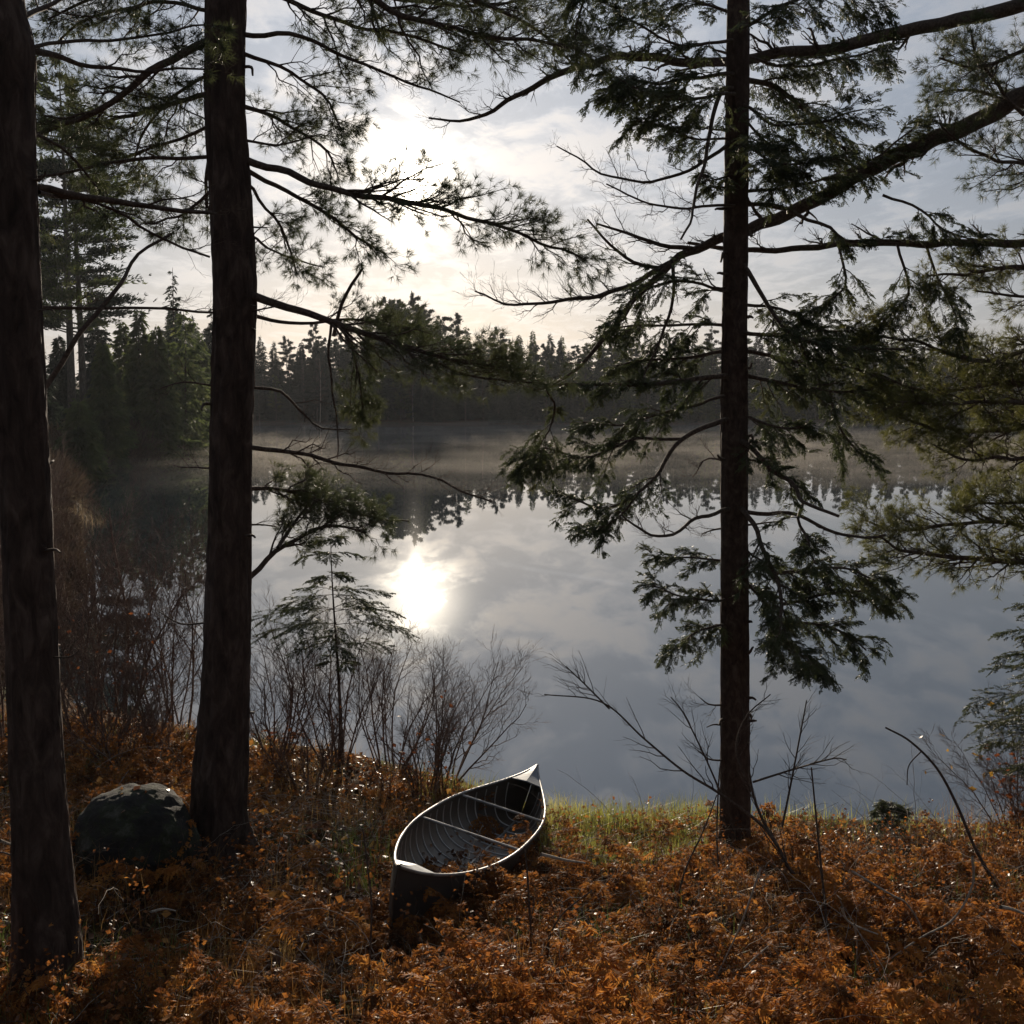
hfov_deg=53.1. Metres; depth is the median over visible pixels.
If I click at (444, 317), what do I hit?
white pine
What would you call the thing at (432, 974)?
fallen stick
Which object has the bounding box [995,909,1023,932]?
dead fern
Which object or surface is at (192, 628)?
bare shrub
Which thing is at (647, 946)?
dead fern
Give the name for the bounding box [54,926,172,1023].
dead fern
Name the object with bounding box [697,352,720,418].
spruce tree
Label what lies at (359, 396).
white pine
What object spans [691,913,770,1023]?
dead fern
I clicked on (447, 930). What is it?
dead fern
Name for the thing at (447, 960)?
dead fern
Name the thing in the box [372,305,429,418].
white pine
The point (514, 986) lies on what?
dead fern
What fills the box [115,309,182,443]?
spruce tree
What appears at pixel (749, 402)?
spruce tree
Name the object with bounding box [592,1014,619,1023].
dead fern
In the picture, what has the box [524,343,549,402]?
white pine
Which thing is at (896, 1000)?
dead fern
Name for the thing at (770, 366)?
spruce tree
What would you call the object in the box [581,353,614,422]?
spruce tree
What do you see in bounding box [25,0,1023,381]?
sky
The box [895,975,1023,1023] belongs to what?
dead fern
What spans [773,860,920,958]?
dead fern
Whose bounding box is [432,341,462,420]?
spruce tree
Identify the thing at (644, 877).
dry twigs
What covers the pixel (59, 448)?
bush
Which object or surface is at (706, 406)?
spruce tree
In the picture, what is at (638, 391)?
spruce tree
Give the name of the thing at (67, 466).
bush
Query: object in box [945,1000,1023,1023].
dead fern
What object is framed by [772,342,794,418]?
spruce tree
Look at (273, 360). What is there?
spruce tree
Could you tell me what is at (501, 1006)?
dead fern
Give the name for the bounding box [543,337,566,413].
spruce tree
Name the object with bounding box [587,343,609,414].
spruce tree
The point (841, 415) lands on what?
spruce tree
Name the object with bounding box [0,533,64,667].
bare shrub
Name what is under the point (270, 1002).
dead fern
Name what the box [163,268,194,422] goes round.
spruce tree
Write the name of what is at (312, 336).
white pine
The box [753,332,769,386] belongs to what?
spruce tree
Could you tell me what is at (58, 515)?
bare shrub
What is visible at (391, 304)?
white pine
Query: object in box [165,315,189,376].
spruce tree
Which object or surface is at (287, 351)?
white pine
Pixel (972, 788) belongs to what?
leafy shrub
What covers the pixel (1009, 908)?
fallen stick
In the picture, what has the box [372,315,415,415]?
white pine
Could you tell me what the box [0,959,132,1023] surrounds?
dead fern
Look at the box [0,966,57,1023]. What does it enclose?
dead fern
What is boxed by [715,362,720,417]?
spruce tree
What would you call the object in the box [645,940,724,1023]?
dead fern
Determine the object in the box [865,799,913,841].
fir seedling
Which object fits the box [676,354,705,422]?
spruce tree
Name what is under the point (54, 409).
spruce tree
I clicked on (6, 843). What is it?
fallen stick
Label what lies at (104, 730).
bare shrub
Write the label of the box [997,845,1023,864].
dead fern
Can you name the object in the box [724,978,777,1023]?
dead fern
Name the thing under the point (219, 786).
pine tree
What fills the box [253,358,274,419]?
spruce tree
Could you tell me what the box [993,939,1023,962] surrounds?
dead fern
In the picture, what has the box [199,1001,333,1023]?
dead fern
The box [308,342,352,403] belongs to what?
white pine
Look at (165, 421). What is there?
spruce tree
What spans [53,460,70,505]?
bare shrub
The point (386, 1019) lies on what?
dead fern
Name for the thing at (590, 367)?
spruce tree
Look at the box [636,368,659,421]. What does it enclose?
white pine
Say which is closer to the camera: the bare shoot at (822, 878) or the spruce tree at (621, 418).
the bare shoot at (822, 878)
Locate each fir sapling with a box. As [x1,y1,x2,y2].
[251,534,419,773]
[954,595,1023,780]
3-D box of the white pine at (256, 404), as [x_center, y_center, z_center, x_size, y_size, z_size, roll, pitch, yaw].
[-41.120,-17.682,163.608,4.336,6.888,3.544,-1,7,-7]
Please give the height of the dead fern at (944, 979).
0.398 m
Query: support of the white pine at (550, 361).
on the ground at (352, 774)
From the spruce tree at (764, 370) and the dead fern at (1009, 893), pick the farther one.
the spruce tree at (764, 370)
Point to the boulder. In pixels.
(151, 821)
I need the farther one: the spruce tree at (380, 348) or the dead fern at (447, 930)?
the spruce tree at (380, 348)
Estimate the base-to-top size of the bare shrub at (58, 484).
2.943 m
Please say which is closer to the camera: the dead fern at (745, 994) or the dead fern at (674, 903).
the dead fern at (745, 994)
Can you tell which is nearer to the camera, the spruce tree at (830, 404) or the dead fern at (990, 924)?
the dead fern at (990, 924)
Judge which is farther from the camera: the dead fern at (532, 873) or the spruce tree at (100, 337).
the spruce tree at (100, 337)
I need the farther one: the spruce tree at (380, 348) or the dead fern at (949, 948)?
the spruce tree at (380, 348)
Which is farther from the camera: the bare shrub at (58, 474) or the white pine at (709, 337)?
the white pine at (709, 337)
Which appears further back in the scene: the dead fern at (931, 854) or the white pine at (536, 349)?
the white pine at (536, 349)
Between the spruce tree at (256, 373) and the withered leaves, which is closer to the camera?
the withered leaves
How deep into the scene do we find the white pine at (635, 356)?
174.83 m
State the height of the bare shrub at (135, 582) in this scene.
3.460 m
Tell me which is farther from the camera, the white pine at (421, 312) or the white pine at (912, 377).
the white pine at (421, 312)
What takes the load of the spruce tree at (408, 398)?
on the ground at (352, 774)
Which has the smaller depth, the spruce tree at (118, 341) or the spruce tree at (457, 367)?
the spruce tree at (118, 341)
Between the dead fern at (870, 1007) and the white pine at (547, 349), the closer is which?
the dead fern at (870, 1007)
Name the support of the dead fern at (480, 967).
on the ground at (352, 774)
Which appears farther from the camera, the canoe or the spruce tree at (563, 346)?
the spruce tree at (563, 346)
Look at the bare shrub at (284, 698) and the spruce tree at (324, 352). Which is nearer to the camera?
the bare shrub at (284, 698)
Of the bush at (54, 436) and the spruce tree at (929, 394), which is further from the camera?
the spruce tree at (929, 394)
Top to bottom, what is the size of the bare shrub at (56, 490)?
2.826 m
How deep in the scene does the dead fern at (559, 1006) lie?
4.77 m
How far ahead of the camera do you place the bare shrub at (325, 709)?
11.90 m
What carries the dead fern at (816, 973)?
on the ground at (352, 774)
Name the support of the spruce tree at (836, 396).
on the ground at (352, 774)
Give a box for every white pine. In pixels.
[36,56,150,301]
[36,57,159,407]
[36,90,164,410]
[155,307,184,345]
[254,381,265,420]
[266,374,284,420]
[269,335,296,394]
[279,348,327,421]
[284,357,302,406]
[299,340,324,418]
[300,344,334,420]
[302,324,325,372]
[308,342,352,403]
[312,337,335,381]
[324,332,352,362]
[338,345,370,416]
[348,364,376,410]
[350,327,413,418]
[362,351,394,420]
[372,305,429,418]
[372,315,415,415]
[374,297,395,330]
[374,302,402,329]
[389,299,401,310]
[402,290,426,327]
[412,303,431,335]
[421,308,443,342]
[431,315,454,350]
[441,312,469,353]
[451,356,481,420]
[463,354,500,421]
[487,326,508,360]
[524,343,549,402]
[527,348,562,419]
[529,343,554,418]
[569,345,587,381]
[575,343,595,414]
[604,346,620,382]
[604,351,626,401]
[604,364,625,421]
[610,337,637,393]
[629,340,648,371]
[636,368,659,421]
[656,337,681,389]
[702,329,719,364]
[705,355,720,405]
[707,367,720,416]
[715,342,720,365]
[720,341,757,392]
[747,330,752,349]
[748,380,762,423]
[807,381,825,421]
[835,361,869,422]
[886,345,909,375]
[898,357,923,398]
[913,343,942,371]
[952,331,985,362]
[982,363,1003,419]
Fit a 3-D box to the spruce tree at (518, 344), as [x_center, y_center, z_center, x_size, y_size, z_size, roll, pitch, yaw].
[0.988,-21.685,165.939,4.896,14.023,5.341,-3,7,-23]
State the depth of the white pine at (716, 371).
162.38 m
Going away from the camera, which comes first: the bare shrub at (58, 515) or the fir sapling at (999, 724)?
the fir sapling at (999, 724)
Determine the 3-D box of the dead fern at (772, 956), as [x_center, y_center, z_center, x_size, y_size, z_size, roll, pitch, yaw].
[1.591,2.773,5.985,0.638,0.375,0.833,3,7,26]
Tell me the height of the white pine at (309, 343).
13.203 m
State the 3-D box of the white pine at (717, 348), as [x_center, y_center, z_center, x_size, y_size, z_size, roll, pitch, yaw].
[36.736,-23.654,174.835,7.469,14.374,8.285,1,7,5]
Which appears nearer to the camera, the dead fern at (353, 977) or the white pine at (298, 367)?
the dead fern at (353, 977)
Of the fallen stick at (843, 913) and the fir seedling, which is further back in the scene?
the fir seedling
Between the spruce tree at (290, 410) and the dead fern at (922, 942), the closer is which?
the dead fern at (922, 942)
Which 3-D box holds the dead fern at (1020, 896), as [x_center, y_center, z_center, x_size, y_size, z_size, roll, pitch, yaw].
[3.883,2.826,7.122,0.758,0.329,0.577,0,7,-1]
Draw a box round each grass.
[413,767,1023,870]
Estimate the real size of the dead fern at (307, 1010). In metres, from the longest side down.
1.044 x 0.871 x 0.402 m
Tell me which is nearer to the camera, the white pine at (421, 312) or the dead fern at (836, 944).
the dead fern at (836, 944)
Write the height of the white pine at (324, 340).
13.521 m
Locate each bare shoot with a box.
[362,829,372,994]
[520,846,534,967]
[546,889,591,970]
[674,795,717,920]
[708,760,722,877]
[801,767,828,936]
[885,727,1004,904]
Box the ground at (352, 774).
[0,382,1012,1023]
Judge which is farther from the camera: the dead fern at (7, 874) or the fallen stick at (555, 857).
the fallen stick at (555, 857)
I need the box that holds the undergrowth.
[0,715,1023,1023]
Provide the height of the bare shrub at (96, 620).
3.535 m
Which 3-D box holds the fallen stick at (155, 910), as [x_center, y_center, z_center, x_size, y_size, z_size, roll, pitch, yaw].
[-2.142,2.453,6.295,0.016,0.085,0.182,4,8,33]
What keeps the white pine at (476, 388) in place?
on the ground at (352, 774)
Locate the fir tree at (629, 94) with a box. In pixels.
[495,0,948,855]
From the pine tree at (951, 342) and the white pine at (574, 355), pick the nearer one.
the pine tree at (951, 342)
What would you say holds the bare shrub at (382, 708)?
on the ground at (352, 774)
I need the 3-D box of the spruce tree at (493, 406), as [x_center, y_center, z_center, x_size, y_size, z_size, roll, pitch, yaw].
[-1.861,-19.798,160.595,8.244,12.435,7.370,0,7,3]
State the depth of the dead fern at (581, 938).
5.63 m
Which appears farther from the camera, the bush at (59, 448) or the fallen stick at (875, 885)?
the bush at (59, 448)
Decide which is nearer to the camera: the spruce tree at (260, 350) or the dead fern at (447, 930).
the dead fern at (447, 930)
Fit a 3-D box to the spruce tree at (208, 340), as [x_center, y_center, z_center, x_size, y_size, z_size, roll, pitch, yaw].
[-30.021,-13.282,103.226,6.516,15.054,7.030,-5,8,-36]
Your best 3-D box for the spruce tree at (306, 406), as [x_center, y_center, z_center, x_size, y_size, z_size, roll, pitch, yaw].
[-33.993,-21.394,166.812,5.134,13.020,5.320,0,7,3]
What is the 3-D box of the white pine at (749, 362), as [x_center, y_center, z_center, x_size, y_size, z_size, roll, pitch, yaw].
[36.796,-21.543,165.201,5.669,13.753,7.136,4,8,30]
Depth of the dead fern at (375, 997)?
5.01 m
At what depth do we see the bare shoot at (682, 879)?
7.43 m
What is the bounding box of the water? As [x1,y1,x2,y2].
[59,424,1023,823]
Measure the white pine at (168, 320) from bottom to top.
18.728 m
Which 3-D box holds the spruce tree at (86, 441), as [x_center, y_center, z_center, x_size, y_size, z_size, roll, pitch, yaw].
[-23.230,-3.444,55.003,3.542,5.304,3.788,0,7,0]
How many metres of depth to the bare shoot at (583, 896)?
6.36 m
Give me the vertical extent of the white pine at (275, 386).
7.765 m
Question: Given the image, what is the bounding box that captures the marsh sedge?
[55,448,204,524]
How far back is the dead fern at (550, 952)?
6.29 m
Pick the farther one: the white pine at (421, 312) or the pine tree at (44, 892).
the white pine at (421, 312)
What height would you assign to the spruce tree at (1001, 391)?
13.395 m
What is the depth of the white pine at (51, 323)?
67.39 m
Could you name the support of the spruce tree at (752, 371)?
on the ground at (352, 774)
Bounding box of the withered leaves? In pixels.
[0,700,1023,1023]
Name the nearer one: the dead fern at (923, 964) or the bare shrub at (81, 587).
the dead fern at (923, 964)
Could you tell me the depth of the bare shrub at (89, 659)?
11.31 m
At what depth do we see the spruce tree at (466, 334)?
171.76 m
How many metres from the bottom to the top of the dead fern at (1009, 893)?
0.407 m
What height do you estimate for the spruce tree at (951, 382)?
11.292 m
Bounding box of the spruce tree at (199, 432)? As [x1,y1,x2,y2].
[165,309,210,456]
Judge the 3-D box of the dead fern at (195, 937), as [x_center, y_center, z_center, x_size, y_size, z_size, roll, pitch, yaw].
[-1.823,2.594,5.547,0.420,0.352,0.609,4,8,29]
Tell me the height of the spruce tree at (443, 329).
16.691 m
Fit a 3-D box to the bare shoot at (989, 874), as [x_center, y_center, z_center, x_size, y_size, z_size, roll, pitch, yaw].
[3.354,2.405,7.837,1.010,1.511,0.049,1,7,12]
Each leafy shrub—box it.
[912,680,1023,837]
[968,733,1023,841]
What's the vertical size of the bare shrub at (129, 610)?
3.778 m
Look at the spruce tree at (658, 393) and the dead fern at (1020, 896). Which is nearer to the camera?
the dead fern at (1020, 896)
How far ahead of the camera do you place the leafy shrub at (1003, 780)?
9.72 m
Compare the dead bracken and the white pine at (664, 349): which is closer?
the dead bracken
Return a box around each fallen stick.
[0,839,10,845]
[150,908,175,912]
[407,966,450,996]
[540,853,585,863]
[712,867,761,987]
[743,946,768,968]
[840,906,877,934]
[851,870,922,932]
[853,924,857,965]
[866,856,974,980]
[999,905,1023,914]
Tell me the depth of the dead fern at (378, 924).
6.80 m
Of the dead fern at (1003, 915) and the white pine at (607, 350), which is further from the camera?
the white pine at (607, 350)
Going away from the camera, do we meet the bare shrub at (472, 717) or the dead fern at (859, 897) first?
the dead fern at (859, 897)
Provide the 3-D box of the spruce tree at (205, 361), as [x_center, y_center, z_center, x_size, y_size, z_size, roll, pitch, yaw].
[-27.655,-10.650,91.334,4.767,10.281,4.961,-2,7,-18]
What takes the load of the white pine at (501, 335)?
on the ground at (352, 774)
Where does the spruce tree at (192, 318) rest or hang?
on the ground at (352, 774)
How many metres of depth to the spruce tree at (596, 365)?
167.21 m
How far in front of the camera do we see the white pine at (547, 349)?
166.74 m
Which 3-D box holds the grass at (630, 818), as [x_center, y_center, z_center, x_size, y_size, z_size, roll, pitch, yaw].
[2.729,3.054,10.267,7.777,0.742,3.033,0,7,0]
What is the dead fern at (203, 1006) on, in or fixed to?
on the ground at (352, 774)
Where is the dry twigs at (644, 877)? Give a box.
[0,733,1023,1023]
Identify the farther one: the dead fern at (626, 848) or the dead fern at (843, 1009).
the dead fern at (626, 848)
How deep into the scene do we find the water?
21.54 m
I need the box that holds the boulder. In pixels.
[72,783,201,891]
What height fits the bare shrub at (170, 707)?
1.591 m
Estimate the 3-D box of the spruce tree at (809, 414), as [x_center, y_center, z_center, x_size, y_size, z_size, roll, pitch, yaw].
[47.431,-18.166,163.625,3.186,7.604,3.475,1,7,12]
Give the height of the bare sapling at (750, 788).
2.110 m
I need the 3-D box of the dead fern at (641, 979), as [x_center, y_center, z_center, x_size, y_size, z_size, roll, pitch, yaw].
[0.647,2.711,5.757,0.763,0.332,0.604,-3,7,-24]
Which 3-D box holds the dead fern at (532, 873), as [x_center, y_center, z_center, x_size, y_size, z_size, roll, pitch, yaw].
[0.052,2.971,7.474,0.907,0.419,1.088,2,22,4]
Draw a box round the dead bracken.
[0,710,1023,1023]
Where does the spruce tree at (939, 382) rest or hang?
on the ground at (352, 774)
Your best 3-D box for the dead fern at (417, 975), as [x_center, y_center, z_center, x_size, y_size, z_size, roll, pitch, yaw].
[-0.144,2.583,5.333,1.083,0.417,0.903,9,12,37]
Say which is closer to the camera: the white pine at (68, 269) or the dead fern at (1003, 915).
the dead fern at (1003, 915)
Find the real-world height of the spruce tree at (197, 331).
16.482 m
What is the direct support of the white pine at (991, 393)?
on the ground at (352, 774)
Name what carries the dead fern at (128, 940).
on the ground at (352, 774)
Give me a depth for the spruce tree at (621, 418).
160.78 m
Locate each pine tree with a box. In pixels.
[0,0,257,1013]
[25,0,630,879]
[415,0,1023,601]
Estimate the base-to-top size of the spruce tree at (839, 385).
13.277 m
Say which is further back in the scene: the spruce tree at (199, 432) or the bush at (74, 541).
the spruce tree at (199, 432)
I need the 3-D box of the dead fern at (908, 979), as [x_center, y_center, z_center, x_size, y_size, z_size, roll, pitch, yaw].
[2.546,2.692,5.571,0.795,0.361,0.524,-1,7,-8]
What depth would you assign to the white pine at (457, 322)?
172.54 m
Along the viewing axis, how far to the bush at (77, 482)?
40.52 m
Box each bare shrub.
[0,446,199,717]
[0,459,154,728]
[0,512,107,754]
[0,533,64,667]
[50,456,70,517]
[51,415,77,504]
[51,456,73,513]
[52,474,192,719]
[52,483,68,541]
[53,449,206,724]
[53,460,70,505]
[58,606,178,750]
[60,642,200,765]
[74,631,199,761]
[88,505,276,734]
[93,498,207,726]
[250,578,344,757]
[250,703,355,789]
[271,585,406,767]
[323,599,464,769]
[362,690,470,798]
[408,624,548,786]
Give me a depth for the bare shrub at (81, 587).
13.03 m
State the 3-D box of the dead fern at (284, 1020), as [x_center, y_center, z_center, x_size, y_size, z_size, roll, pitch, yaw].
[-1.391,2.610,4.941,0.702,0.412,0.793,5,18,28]
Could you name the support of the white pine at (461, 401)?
on the ground at (352, 774)
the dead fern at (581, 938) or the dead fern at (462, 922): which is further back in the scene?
the dead fern at (462, 922)
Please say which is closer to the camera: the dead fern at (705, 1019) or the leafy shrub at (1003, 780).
the dead fern at (705, 1019)
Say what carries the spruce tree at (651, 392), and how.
on the ground at (352, 774)
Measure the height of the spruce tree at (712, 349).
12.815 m
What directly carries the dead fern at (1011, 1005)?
on the ground at (352, 774)
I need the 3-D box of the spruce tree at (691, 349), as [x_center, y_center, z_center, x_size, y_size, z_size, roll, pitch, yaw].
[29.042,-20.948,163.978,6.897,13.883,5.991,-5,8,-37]
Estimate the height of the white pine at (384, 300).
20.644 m
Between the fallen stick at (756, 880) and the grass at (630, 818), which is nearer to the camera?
the fallen stick at (756, 880)
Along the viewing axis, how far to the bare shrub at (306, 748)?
10.95 m
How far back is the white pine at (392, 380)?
163.25 m
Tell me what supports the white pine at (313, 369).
on the ground at (352, 774)
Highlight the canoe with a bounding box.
[389,764,545,927]
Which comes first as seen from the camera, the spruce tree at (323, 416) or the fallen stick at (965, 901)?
the fallen stick at (965, 901)
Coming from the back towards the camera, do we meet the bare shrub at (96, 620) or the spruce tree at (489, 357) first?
the spruce tree at (489, 357)
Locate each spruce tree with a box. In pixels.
[45,352,65,442]
[46,334,79,432]
[53,398,116,481]
[75,293,112,401]
[78,342,139,469]
[108,321,133,413]
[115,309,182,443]
[130,326,200,461]
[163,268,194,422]
[163,314,175,360]
[165,309,210,456]
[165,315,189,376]
[186,323,203,372]
[187,315,196,343]
[187,335,210,444]
[200,304,212,381]
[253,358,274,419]
[254,352,260,417]
[255,337,269,392]
[261,356,294,420]
[265,342,282,394]
[277,377,301,423]
[291,342,315,419]
[307,341,322,415]
[310,360,332,420]
[311,346,332,417]
[321,345,356,421]
[340,322,356,416]
[347,312,407,415]
[356,336,379,417]
[396,309,433,417]
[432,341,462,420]
[434,320,449,402]
[448,334,469,418]
[461,327,471,357]
[469,335,500,418]
[476,348,525,423]
[478,341,495,412]
[510,335,525,384]
[510,336,529,413]
[526,331,544,413]
[542,333,556,414]
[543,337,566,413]
[548,340,567,418]
[565,351,588,415]
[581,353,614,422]
[583,343,594,414]
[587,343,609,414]
[587,346,610,417]
[607,352,638,423]
[625,352,652,419]
[631,387,641,417]
[640,370,657,419]
[650,365,676,419]
[659,377,670,420]
[666,361,684,419]
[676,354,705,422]
[679,342,702,420]
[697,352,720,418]
[697,356,720,422]
[707,343,719,414]
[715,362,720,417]
[748,354,758,416]
[748,382,752,419]
[751,358,773,415]
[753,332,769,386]
[755,337,778,381]
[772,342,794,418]
[786,366,803,419]
[798,380,816,420]
[816,354,845,419]
[823,343,851,418]
[826,387,836,420]
[836,379,846,420]
[845,343,865,418]
[858,392,873,422]
[859,352,877,413]
[905,356,944,422]
[932,360,946,419]
[935,358,964,422]
[953,343,972,420]
[987,347,1010,419]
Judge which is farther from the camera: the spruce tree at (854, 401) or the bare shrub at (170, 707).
the spruce tree at (854, 401)
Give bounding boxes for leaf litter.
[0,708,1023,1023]
[120,781,183,816]
[357,832,548,937]
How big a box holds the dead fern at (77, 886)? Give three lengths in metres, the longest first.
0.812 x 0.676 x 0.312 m
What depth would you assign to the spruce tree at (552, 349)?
172.42 m
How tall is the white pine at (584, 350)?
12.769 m
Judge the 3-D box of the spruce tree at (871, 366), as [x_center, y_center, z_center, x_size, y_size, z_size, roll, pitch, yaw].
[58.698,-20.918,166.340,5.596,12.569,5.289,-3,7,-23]
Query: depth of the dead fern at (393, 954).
5.73 m
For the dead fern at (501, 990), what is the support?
on the ground at (352, 774)
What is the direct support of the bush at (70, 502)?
on the ground at (352, 774)
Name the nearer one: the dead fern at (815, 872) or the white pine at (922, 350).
the dead fern at (815, 872)
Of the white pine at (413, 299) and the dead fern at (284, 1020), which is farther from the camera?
the white pine at (413, 299)
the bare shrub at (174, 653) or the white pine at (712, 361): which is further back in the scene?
the white pine at (712, 361)
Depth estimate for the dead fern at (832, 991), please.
5.36 m
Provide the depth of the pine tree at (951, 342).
9.09 m
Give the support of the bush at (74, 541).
on the ground at (352, 774)
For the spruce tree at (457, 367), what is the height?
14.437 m
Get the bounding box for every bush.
[49,420,113,466]
[49,441,86,480]
[50,445,92,494]
[50,448,97,508]
[53,509,85,531]
[53,515,90,543]
[53,518,90,557]
[54,507,82,521]
[55,539,90,574]
[63,495,76,508]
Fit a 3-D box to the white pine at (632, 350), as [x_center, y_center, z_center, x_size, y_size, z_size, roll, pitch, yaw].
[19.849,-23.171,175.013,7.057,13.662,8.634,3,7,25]
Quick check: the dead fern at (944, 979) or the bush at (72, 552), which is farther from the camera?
the bush at (72, 552)
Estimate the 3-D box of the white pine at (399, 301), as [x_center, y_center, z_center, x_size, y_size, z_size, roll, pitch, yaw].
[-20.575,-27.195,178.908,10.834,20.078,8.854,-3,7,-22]
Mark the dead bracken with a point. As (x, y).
(544, 880)
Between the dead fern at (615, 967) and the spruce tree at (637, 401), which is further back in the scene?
the spruce tree at (637, 401)
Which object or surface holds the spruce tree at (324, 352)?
on the ground at (352, 774)
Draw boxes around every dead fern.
[0,828,79,886]
[0,847,11,885]
[0,916,112,1022]
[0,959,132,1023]
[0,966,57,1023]
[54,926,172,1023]
[73,860,117,907]
[77,933,200,1018]
[97,819,208,891]
[111,929,210,1023]
[158,971,309,1023]
[166,950,293,1023]
[197,980,249,1023]
[198,983,302,1023]
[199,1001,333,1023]
[264,961,379,1020]
[277,994,430,1023]
[348,940,483,1014]
[359,901,465,968]
[361,986,502,1023]
[374,956,609,1023]
[378,1009,560,1023]
[393,952,482,990]
[413,993,535,1023]
[426,993,574,1023]
[430,896,502,937]
[433,917,566,1022]
[441,920,630,1023]
[447,941,557,1023]
[458,1019,480,1023]
[467,862,579,927]
[471,965,590,1023]
[503,948,571,972]
[525,942,653,1023]
[541,931,679,1023]
[565,950,699,1017]
[591,843,694,906]
[592,951,773,1023]
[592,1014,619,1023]
[619,911,821,1023]
[635,940,741,1023]
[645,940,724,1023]
[647,891,759,985]
[659,868,756,914]
[684,1013,712,1023]
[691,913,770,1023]
[706,944,862,1023]
[723,930,823,1019]
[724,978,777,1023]
[743,949,893,1023]
[748,976,913,1023]
[749,966,857,1023]
[767,889,903,971]
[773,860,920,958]
[789,935,932,1023]
[794,857,931,942]
[827,1018,849,1023]
[830,968,982,1023]
[854,888,926,939]
[879,934,1023,1023]
[883,931,955,993]
[893,898,1023,996]
[895,953,1023,1018]
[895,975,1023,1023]
[896,950,1023,1021]
[913,845,1006,903]
[936,897,1023,946]
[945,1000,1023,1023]
[955,886,1023,938]
[957,922,1022,983]
[969,908,1023,976]
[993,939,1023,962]
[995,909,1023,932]
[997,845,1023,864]
[1001,891,1023,907]
[1002,989,1023,1023]
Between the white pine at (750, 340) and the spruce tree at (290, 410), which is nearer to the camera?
the spruce tree at (290, 410)
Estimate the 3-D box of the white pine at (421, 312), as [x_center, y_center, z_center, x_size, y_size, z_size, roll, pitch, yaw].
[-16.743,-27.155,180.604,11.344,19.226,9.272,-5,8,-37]
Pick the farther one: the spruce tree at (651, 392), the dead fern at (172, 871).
the spruce tree at (651, 392)
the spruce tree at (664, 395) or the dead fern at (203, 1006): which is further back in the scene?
the spruce tree at (664, 395)
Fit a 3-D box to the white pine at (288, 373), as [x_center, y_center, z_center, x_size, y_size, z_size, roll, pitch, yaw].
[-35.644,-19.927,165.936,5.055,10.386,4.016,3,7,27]
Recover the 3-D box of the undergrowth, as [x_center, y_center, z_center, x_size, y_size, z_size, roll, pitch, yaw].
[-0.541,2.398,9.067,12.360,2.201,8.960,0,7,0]
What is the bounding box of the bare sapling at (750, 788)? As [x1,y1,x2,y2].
[530,650,872,886]
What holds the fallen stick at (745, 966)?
on the ground at (352, 774)
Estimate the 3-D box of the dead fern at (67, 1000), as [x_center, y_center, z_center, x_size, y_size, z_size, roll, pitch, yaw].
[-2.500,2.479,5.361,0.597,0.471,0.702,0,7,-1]
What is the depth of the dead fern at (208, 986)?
5.21 m
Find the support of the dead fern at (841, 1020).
on the ground at (352, 774)
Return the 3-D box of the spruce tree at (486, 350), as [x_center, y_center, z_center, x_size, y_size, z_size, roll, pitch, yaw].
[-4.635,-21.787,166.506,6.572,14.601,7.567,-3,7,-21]
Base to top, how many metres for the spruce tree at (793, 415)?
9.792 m
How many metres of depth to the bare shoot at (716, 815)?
8.33 m
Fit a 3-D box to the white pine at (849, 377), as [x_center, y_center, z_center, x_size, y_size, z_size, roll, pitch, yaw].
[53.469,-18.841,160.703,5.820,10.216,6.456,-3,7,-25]
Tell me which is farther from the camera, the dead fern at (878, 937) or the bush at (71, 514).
the bush at (71, 514)
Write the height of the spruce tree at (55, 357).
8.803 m
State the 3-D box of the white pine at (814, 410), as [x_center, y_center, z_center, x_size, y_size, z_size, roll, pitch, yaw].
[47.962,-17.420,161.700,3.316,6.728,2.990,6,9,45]
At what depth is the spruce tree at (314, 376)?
172.60 m
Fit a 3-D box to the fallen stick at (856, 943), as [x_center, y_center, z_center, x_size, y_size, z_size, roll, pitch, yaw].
[2.052,2.585,6.106,0.019,0.347,0.176,3,7,27]
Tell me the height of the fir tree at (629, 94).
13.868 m
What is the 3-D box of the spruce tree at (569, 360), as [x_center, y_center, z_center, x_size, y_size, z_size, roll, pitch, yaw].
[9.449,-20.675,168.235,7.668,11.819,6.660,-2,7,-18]
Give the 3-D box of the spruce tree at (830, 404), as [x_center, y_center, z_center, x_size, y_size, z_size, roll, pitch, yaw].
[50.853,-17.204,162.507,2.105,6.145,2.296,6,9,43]
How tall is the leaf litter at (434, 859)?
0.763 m
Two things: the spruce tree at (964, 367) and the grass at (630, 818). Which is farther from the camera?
the spruce tree at (964, 367)
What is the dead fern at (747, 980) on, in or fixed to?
on the ground at (352, 774)
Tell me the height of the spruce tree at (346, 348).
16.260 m
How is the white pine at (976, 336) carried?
on the ground at (352, 774)
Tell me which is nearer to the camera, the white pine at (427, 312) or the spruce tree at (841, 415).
the spruce tree at (841, 415)
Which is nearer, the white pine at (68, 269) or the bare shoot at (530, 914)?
the bare shoot at (530, 914)

